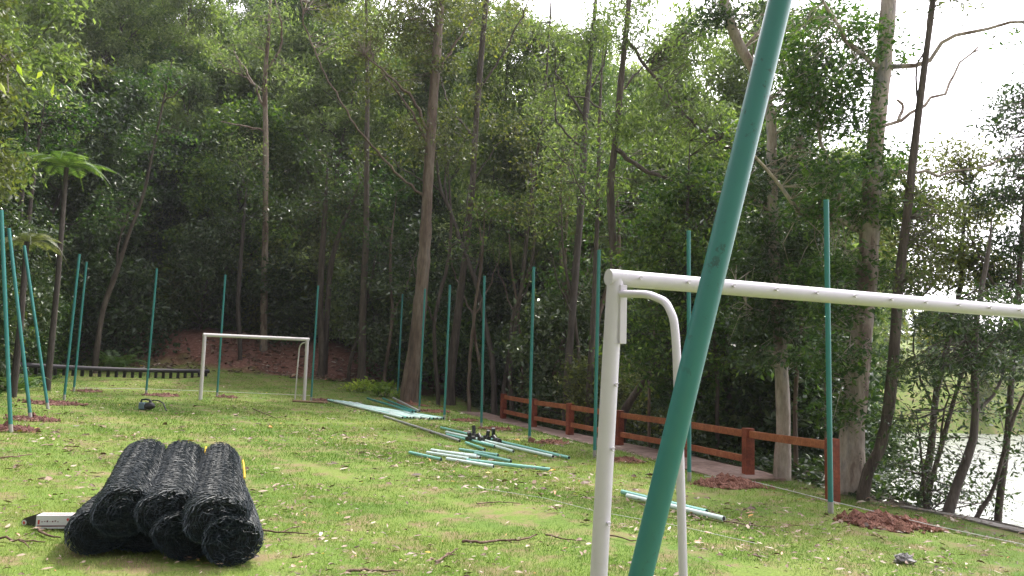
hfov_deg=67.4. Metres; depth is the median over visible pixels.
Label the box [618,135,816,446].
broadleaf tree
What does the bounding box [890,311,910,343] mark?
broadleaf tree
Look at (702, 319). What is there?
fence pole
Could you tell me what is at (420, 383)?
fence pole
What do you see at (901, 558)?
stone
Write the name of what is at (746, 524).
stick
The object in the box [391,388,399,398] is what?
shrub
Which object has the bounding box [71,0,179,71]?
eucalyptus tree
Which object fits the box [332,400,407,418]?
pipe
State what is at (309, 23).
eucalyptus tree
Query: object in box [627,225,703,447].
slender tree
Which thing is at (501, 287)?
shrub
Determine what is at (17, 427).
soil heap
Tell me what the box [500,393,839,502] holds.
timber fence
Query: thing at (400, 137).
eucalyptus tree
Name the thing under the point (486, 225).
broadleaf tree
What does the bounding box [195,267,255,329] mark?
shrub
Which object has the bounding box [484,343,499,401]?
shrub
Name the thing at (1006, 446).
bank tree
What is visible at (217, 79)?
leafy tree
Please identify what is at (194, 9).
eucalyptus tree
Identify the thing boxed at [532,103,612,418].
slender tree
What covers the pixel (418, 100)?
eucalyptus tree
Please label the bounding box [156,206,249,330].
shrub
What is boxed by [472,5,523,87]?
eucalyptus tree
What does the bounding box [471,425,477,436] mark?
pipe fitting
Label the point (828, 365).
fence pole
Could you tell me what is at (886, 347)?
broadleaf tree
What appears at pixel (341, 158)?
broadleaf tree
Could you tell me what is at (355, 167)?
leafy tree
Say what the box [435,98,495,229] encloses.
eucalyptus tree
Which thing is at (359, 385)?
shrub
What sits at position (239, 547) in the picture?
netting roll
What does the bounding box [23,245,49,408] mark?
fence pole
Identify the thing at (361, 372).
slender tree
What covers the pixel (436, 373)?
slender tree
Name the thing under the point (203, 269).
shrub
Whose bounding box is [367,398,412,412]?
pipe
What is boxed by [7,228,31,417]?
fence pole
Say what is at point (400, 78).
eucalyptus tree
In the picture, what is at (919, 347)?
broadleaf tree
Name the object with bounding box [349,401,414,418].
pipe
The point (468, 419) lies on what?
soil heap
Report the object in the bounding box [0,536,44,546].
stick
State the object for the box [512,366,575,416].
shrub
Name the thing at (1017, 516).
lake
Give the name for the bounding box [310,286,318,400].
fence pole
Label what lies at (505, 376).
slender tree
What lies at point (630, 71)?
eucalyptus tree
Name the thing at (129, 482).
netting roll
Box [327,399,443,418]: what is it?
pipe
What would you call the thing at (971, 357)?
bank tree
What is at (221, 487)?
netting roll
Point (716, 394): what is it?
slender tree
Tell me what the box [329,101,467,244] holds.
leafy tree
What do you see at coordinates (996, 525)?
kerb
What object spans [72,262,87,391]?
fence pole
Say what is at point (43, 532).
stick
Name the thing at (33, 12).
eucalyptus tree
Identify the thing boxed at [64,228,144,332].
shrub
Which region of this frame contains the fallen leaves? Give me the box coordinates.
[0,366,1023,575]
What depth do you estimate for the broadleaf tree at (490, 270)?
35.51 m
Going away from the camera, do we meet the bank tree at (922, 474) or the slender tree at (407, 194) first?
the bank tree at (922, 474)
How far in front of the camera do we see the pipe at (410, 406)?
22.50 m
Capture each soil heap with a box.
[0,420,40,432]
[3,412,60,422]
[17,398,88,405]
[70,388,101,392]
[141,392,178,396]
[216,393,237,398]
[309,397,329,401]
[388,400,428,405]
[420,408,449,412]
[447,417,478,421]
[478,425,510,430]
[528,437,569,444]
[614,456,644,463]
[690,472,775,489]
[832,508,948,533]
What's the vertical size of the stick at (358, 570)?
0.037 m
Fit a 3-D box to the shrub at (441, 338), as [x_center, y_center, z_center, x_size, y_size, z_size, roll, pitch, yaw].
[-3.404,1.537,31.871,5.745,6.636,5.956,-1,-6,23]
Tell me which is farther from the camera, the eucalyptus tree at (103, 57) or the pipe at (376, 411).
the eucalyptus tree at (103, 57)
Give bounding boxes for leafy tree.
[94,27,168,131]
[133,61,258,225]
[185,43,252,114]
[191,0,284,171]
[214,25,352,216]
[328,107,448,237]
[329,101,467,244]
[487,150,655,378]
[626,107,858,391]
[881,350,915,396]
[885,293,916,340]
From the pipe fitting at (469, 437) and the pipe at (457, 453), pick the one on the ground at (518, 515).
the pipe at (457, 453)
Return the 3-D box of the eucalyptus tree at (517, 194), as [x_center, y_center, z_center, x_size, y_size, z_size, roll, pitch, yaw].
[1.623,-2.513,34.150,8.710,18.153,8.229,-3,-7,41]
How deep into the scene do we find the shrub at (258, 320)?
34.42 m
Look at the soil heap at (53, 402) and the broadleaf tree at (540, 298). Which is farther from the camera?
the broadleaf tree at (540, 298)
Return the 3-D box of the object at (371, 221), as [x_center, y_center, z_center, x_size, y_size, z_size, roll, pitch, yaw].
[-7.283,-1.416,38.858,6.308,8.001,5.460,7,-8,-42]
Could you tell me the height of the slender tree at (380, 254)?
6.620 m
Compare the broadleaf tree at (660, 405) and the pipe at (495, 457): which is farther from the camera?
the broadleaf tree at (660, 405)
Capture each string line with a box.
[97,388,309,395]
[475,487,752,542]
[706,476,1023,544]
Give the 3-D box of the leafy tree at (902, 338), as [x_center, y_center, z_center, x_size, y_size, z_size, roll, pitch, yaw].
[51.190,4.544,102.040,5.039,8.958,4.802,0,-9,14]
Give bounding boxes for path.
[459,411,785,481]
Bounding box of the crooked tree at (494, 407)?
[343,96,516,414]
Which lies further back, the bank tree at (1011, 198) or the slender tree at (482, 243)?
the slender tree at (482, 243)
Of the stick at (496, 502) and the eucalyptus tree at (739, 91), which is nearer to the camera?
the stick at (496, 502)
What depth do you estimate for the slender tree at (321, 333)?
31.16 m
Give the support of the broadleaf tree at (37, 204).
on the ground at (518, 515)
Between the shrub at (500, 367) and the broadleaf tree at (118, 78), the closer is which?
the shrub at (500, 367)
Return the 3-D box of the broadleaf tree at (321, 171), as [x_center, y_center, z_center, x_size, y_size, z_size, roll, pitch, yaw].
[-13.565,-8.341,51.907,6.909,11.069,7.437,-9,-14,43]
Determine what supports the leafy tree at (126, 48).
on the ground at (518, 515)
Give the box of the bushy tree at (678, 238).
[584,112,799,394]
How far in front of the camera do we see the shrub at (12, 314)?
19.63 m
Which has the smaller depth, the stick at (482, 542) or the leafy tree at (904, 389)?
the stick at (482, 542)
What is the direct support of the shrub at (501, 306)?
on the ground at (518, 515)
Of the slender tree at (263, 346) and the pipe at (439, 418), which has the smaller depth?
the pipe at (439, 418)
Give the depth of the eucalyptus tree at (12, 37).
29.18 m
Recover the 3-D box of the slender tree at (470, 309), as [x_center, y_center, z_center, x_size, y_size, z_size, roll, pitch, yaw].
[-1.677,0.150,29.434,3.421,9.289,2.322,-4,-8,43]
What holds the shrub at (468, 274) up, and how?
on the ground at (518, 515)
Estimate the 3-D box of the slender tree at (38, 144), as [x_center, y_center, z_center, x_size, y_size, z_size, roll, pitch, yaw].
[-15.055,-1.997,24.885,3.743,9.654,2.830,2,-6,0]
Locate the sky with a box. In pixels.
[173,0,1023,334]
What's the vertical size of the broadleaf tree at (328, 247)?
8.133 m
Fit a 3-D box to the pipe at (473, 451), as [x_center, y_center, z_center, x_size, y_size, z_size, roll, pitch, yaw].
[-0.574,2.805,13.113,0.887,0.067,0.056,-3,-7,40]
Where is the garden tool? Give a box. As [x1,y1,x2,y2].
[138,398,166,410]
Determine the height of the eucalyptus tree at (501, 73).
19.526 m
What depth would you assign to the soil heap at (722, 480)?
10.44 m
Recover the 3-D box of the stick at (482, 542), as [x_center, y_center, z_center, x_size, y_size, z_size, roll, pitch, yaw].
[-0.057,2.204,6.720,0.758,0.039,0.220,5,-6,-28]
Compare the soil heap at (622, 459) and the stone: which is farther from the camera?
the soil heap at (622, 459)
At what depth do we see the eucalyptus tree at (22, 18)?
40.28 m
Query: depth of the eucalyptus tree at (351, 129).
43.79 m
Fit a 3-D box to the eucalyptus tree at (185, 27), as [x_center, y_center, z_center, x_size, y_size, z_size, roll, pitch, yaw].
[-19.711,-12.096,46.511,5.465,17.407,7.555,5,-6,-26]
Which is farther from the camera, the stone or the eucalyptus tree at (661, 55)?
the eucalyptus tree at (661, 55)
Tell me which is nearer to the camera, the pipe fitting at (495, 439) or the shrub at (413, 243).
the pipe fitting at (495, 439)
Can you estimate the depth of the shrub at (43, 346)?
26.15 m
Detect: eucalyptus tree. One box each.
[0,0,115,202]
[0,4,32,122]
[0,6,36,36]
[2,0,99,57]
[7,76,107,189]
[19,0,153,124]
[23,0,185,69]
[27,15,137,65]
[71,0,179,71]
[117,0,194,56]
[136,57,252,235]
[139,0,226,227]
[158,0,204,59]
[209,0,250,28]
[218,0,327,171]
[226,20,305,194]
[230,0,387,181]
[242,0,413,186]
[262,26,404,207]
[299,0,490,402]
[304,11,404,183]
[357,0,503,207]
[376,15,496,205]
[380,36,415,114]
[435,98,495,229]
[439,0,557,405]
[442,0,573,276]
[444,40,618,288]
[447,12,607,317]
[465,102,588,300]
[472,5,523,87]
[486,52,513,92]
[521,0,638,426]
[562,19,658,193]
[570,0,805,269]
[574,0,804,290]
[595,37,670,174]
[641,85,725,190]
[669,0,860,480]
[687,0,858,224]
[689,63,831,278]
[748,0,1023,495]
[794,127,912,342]
[810,155,912,377]
[872,285,889,359]
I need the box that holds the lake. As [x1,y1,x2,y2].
[890,432,1023,526]
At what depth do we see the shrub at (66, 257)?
31.55 m
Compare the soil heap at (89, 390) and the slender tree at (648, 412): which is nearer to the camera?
the slender tree at (648, 412)
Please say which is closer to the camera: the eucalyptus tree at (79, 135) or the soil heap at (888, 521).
the soil heap at (888, 521)
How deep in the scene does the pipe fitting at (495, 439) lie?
14.67 m
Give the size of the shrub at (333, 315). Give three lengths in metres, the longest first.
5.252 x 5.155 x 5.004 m
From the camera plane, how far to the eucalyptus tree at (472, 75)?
35.23 m
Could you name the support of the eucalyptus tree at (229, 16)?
on the ground at (518, 515)
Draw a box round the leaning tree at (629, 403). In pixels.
[621,224,768,442]
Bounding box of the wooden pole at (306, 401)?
[292,400,327,403]
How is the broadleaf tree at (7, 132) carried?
on the ground at (518, 515)
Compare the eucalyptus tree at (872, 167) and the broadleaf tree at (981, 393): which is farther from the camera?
the broadleaf tree at (981, 393)
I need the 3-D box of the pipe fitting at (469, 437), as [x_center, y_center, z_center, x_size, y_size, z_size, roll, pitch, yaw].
[-0.795,2.848,14.815,0.096,0.184,0.259,-2,-6,30]
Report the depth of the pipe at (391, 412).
20.32 m
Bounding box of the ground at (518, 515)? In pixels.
[0,171,1023,575]
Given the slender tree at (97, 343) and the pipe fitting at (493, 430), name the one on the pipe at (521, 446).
the pipe fitting at (493, 430)
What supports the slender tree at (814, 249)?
on the ground at (518, 515)
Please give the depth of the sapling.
6.06 m
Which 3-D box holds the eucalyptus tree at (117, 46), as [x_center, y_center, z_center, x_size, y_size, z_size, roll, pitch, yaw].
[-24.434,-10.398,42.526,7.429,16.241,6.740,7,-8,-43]
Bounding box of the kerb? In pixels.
[900,506,1023,534]
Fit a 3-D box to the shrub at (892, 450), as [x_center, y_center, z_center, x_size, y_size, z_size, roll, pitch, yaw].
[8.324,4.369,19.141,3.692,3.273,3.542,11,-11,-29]
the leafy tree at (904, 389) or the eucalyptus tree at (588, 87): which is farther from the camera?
the leafy tree at (904, 389)
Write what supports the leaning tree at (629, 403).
on the ground at (518, 515)
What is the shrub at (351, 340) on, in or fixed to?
on the ground at (518, 515)
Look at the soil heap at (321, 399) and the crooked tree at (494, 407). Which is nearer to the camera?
the soil heap at (321, 399)
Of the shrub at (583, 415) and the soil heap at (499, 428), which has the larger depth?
the shrub at (583, 415)
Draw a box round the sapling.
[0,53,59,99]
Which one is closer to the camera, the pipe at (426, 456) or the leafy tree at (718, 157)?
the pipe at (426, 456)
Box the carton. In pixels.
[21,513,74,528]
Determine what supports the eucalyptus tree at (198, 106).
on the ground at (518, 515)
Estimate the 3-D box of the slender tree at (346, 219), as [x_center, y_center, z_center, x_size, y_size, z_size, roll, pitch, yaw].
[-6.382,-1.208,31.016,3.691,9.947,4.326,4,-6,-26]
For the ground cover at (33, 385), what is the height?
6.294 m
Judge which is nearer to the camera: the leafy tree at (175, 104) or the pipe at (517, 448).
the pipe at (517, 448)
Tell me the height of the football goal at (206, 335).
1.950 m
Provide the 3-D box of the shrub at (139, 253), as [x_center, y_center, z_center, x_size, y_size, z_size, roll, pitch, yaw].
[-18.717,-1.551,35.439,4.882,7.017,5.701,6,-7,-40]
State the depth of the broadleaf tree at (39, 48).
43.33 m
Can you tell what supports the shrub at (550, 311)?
on the ground at (518, 515)
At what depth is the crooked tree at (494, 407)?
27.36 m
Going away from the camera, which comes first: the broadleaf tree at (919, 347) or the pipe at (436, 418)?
the pipe at (436, 418)
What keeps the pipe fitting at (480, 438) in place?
on the pipe at (517, 448)
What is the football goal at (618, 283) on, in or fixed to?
on the ground at (518, 515)
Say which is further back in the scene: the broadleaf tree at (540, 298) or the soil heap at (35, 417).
the broadleaf tree at (540, 298)
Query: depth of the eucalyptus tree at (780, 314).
14.22 m
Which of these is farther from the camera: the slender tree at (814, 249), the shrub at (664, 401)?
the shrub at (664, 401)
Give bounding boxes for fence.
[20,362,209,377]
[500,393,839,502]
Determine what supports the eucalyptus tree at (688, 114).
on the ground at (518, 515)
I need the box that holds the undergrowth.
[455,382,939,509]
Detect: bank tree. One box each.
[840,381,1023,520]
[852,125,1023,505]
[871,218,1023,513]
[873,329,1023,508]
[926,59,1023,521]
[952,393,1023,517]
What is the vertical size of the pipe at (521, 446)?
0.110 m
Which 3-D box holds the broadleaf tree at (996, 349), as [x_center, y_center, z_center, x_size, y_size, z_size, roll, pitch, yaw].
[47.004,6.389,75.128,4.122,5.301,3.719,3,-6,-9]
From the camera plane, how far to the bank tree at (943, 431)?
12.55 m
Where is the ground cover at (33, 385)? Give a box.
[0,321,313,396]
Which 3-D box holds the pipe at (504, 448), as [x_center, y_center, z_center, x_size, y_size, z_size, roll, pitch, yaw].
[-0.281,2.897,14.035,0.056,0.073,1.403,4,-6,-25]
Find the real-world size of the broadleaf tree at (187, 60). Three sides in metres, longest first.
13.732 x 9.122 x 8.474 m
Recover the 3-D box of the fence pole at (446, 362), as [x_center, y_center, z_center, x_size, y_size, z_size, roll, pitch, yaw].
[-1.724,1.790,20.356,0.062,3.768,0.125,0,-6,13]
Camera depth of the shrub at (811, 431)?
17.20 m
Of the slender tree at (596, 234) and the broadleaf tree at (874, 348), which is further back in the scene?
the broadleaf tree at (874, 348)
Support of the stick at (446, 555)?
on the ground at (518, 515)
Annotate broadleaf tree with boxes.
[0,0,23,31]
[0,33,49,224]
[0,73,169,274]
[0,106,22,140]
[0,114,87,237]
[1,173,72,299]
[3,25,93,122]
[9,37,126,130]
[59,130,211,271]
[68,59,175,184]
[112,37,222,232]
[142,90,338,327]
[148,132,274,241]
[231,179,382,322]
[276,105,357,199]
[306,81,364,175]
[348,147,498,316]
[463,186,584,275]
[482,226,546,300]
[498,245,589,304]
[507,275,627,405]
[599,297,747,427]
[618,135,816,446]
[821,328,883,411]
[868,233,909,394]
[872,358,885,382]
[874,334,888,367]
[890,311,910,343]
[908,311,944,373]
[958,370,1002,404]
[978,331,1010,373]
[1016,331,1023,383]
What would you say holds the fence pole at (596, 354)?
on the ground at (518, 515)
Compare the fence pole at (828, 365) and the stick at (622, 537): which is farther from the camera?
the fence pole at (828, 365)
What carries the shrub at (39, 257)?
on the ground at (518, 515)
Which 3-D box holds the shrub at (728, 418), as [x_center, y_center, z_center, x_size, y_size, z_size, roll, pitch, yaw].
[6.415,2.179,18.316,4.187,5.260,4.890,6,-7,-38]
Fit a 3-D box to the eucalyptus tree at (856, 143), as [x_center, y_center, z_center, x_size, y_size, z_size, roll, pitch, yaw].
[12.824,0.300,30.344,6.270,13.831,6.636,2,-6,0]
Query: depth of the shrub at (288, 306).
33.15 m
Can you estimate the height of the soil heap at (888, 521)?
0.245 m
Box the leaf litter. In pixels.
[71,326,443,388]
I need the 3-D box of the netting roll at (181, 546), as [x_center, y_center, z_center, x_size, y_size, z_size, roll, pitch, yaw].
[-2.740,1.896,6.534,0.467,0.382,2.194,4,-6,-20]
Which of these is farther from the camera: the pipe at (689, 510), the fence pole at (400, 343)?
the fence pole at (400, 343)
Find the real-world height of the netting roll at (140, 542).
0.360 m
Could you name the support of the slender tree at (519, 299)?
on the ground at (518, 515)
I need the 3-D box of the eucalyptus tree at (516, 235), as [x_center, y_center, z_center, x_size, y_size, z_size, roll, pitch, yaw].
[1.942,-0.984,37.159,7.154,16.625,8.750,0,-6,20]
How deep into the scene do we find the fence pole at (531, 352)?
15.66 m
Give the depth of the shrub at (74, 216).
33.96 m
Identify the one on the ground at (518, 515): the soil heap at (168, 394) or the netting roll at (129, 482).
the soil heap at (168, 394)
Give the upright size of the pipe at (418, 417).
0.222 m
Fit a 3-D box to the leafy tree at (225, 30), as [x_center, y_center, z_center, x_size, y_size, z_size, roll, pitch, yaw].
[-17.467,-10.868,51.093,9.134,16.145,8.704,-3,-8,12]
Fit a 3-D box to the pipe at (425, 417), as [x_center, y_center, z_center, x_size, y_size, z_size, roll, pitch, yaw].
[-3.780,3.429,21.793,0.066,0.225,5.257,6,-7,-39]
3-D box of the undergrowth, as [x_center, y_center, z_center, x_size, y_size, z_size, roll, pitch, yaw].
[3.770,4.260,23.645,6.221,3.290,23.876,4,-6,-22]
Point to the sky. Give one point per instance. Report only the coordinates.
(989, 67)
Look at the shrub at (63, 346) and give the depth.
29.55 m
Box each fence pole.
[0,210,12,432]
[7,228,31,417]
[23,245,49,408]
[63,254,80,399]
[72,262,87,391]
[145,268,157,393]
[216,275,225,395]
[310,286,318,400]
[397,294,402,390]
[418,289,425,409]
[443,285,450,419]
[480,276,485,426]
[528,267,534,438]
[593,250,600,457]
[628,0,791,575]
[686,231,690,481]
[823,199,833,513]
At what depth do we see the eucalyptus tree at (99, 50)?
50.43 m
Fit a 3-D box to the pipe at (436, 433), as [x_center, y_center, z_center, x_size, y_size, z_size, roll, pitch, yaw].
[-2.119,3.086,17.067,0.056,0.136,5.204,4,-6,-25]
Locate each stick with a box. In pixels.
[0,454,32,458]
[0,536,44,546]
[37,528,60,537]
[252,408,285,418]
[262,526,308,533]
[346,568,400,571]
[434,548,457,562]
[462,534,536,543]
[478,501,519,503]
[545,534,583,540]
[610,535,636,540]
[723,520,773,526]
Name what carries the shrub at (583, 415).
on the ground at (518, 515)
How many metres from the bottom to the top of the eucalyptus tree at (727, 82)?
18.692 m
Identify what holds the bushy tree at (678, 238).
on the ground at (518, 515)
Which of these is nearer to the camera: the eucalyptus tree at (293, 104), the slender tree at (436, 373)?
the slender tree at (436, 373)
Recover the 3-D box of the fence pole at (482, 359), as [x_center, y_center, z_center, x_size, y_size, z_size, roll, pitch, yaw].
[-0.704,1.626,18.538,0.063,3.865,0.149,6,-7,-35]
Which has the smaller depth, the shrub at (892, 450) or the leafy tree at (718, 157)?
the shrub at (892, 450)
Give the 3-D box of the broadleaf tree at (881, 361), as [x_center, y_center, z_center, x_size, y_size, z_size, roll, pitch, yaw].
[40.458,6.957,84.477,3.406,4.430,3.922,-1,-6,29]
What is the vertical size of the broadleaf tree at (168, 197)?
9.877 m
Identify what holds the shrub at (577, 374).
on the ground at (518, 515)
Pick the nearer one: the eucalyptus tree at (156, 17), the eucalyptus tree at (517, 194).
the eucalyptus tree at (517, 194)
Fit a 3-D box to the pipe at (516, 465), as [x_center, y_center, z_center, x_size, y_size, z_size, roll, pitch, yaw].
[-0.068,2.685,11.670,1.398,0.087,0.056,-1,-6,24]
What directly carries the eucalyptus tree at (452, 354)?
on the ground at (518, 515)
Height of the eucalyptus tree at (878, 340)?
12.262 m
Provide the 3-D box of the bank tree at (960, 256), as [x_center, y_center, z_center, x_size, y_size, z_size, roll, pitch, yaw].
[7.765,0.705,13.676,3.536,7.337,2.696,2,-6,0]
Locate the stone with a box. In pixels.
[893,552,916,564]
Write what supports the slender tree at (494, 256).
on the ground at (518, 515)
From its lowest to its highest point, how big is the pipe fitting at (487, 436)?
0.199 m
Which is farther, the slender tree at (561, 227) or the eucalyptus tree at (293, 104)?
the eucalyptus tree at (293, 104)
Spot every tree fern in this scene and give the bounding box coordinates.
[0,232,70,396]
[8,151,130,390]
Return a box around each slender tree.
[0,76,112,359]
[2,32,96,250]
[74,58,217,372]
[185,0,317,351]
[189,136,300,359]
[277,121,370,376]
[303,138,405,373]
[307,0,424,380]
[324,226,432,380]
[354,169,437,383]
[394,101,486,405]
[430,188,520,411]
[432,171,518,404]
[451,184,545,410]
[474,139,570,416]
[485,0,601,393]
[499,161,587,418]
[512,211,632,419]
[517,137,606,422]
[529,51,646,433]
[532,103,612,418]
[580,141,649,407]
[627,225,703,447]
[645,185,743,457]
[742,283,839,468]
[781,232,847,471]
[856,0,999,500]
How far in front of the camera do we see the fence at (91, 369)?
26.05 m
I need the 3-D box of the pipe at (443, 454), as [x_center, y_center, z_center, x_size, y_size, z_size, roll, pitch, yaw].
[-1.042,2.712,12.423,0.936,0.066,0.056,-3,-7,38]
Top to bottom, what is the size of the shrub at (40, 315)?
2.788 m
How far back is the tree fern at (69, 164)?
21.09 m
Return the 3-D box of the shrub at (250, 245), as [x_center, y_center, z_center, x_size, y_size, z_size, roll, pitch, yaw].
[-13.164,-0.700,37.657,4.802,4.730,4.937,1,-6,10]
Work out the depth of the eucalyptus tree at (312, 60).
41.74 m
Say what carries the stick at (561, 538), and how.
on the ground at (518, 515)
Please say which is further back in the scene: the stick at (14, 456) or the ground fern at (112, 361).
the ground fern at (112, 361)
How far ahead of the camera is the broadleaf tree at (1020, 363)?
70.78 m
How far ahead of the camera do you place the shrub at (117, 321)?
30.55 m
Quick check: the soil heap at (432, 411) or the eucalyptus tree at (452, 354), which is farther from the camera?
the eucalyptus tree at (452, 354)
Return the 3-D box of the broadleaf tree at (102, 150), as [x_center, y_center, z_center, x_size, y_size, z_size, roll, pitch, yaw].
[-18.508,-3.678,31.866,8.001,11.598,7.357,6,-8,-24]
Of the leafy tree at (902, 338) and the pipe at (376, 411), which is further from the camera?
the leafy tree at (902, 338)
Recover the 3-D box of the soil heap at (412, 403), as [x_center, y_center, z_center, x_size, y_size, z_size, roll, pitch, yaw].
[-3.260,3.688,24.656,1.460,0.205,1.213,2,-6,0]
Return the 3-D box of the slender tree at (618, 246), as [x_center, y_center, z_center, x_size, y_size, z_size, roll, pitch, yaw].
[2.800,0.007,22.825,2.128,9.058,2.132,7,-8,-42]
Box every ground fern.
[0,374,50,388]
[88,350,150,367]
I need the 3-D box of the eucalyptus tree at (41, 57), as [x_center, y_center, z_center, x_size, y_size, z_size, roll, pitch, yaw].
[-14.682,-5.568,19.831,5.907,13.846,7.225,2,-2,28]
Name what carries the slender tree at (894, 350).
on the ground at (518, 515)
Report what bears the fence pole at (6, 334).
on the ground at (518, 515)
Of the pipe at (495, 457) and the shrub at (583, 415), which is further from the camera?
the shrub at (583, 415)
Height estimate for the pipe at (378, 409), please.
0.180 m
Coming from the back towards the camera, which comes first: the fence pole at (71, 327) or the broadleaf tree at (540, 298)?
the broadleaf tree at (540, 298)
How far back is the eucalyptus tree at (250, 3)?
56.86 m
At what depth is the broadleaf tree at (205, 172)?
35.47 m
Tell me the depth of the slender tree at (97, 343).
28.32 m
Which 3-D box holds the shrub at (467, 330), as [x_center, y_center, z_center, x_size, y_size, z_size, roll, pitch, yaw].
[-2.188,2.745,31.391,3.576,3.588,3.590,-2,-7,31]
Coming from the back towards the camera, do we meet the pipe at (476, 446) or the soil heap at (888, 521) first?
the pipe at (476, 446)
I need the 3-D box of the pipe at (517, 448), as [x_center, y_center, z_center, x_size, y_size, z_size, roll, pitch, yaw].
[-0.352,2.932,14.543,0.056,0.106,3.947,5,-7,-31]
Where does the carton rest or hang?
on the ground at (518, 515)
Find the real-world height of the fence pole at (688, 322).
3.784 m
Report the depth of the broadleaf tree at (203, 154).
38.72 m
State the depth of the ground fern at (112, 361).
28.68 m
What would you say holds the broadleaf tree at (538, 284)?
on the ground at (518, 515)
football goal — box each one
[198,333,309,399]
[590,269,1023,575]
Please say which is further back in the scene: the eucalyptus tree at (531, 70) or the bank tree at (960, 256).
the eucalyptus tree at (531, 70)
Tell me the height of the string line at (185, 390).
0.159 m
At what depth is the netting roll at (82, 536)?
5.58 m
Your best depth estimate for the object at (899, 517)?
8.11 m
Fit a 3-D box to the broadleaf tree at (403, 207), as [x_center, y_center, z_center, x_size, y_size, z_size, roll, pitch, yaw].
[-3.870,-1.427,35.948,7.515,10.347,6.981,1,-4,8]
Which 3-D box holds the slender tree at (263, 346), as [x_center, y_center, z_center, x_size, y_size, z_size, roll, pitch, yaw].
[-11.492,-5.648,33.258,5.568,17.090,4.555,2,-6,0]
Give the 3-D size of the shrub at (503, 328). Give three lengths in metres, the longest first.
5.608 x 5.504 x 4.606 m
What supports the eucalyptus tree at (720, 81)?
on the ground at (518, 515)
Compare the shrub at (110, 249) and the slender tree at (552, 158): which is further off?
the shrub at (110, 249)
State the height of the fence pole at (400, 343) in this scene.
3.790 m
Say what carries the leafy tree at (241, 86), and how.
on the ground at (518, 515)
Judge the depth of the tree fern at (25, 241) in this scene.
18.48 m
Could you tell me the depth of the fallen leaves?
8.56 m
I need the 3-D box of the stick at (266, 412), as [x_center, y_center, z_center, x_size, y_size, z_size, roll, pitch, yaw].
[-5.812,3.003,18.503,0.740,0.095,2.503,4,-6,-22]
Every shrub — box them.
[0,194,83,360]
[0,263,45,381]
[0,292,44,361]
[21,278,79,370]
[29,222,56,279]
[40,254,99,361]
[41,175,95,233]
[47,232,88,328]
[52,244,189,366]
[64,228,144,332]
[66,183,157,271]
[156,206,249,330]
[169,245,253,318]
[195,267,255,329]
[202,229,271,297]
[227,241,344,346]
[229,288,296,333]
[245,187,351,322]
[277,242,358,348]
[325,258,432,376]
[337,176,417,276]
[337,323,372,357]
[338,376,375,392]
[354,200,475,352]
[355,249,489,394]
[368,380,396,396]
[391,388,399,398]
[395,230,502,372]
[422,312,500,393]
[455,315,555,392]
[458,320,539,413]
[471,276,535,341]
[481,266,537,323]
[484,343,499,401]
[490,275,630,423]
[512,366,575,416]
[519,373,556,417]
[543,345,664,436]
[554,376,645,430]
[603,322,667,395]
[633,390,704,442]
[638,404,702,439]
[691,285,886,460]
[693,377,767,461]
[708,337,914,496]
[811,401,927,496]
[869,356,905,440]
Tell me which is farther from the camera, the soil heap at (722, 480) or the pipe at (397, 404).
the pipe at (397, 404)
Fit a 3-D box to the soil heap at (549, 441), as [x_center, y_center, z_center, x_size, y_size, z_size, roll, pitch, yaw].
[0.768,3.103,15.479,0.706,0.171,0.668,-3,-8,42]
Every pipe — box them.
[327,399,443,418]
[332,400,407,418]
[332,400,410,418]
[333,401,403,418]
[335,400,421,418]
[337,400,437,419]
[339,400,430,419]
[344,401,441,419]
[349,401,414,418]
[355,402,403,418]
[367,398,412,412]
[382,398,416,412]
[383,415,460,441]
[392,397,419,411]
[408,451,442,460]
[426,451,469,459]
[430,448,480,458]
[440,426,569,458]
[445,431,553,457]
[446,433,494,447]
[446,457,494,467]
[459,448,498,456]
[465,441,485,450]
[466,458,550,470]
[474,452,511,462]
[481,441,514,452]
[620,490,707,511]
[625,493,725,520]
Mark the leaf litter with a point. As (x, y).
(228, 370)
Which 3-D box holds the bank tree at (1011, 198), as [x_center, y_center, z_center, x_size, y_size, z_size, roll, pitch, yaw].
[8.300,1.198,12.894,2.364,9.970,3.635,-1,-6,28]
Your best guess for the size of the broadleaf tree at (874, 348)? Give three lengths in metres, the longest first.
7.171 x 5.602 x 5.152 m
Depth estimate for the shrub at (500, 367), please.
29.23 m
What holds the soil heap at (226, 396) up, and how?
on the ground at (518, 515)
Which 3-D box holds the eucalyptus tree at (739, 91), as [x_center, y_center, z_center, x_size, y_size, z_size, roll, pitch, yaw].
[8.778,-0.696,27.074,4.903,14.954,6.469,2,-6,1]
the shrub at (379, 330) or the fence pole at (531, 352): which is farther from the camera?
the shrub at (379, 330)
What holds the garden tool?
on the ground at (518, 515)
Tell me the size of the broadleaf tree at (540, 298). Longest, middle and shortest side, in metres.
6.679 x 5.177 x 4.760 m
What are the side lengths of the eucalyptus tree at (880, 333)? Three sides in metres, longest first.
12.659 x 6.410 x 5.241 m
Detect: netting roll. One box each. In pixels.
[61,492,134,555]
[88,438,165,537]
[102,508,160,552]
[131,440,206,539]
[148,509,205,561]
[179,441,250,545]
[201,488,264,566]
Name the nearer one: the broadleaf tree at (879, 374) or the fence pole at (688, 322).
the fence pole at (688, 322)
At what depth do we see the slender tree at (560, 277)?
25.51 m
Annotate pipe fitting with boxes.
[465,431,475,440]
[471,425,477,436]
[477,433,484,440]
[483,430,490,439]
[490,427,496,437]
[492,435,501,442]

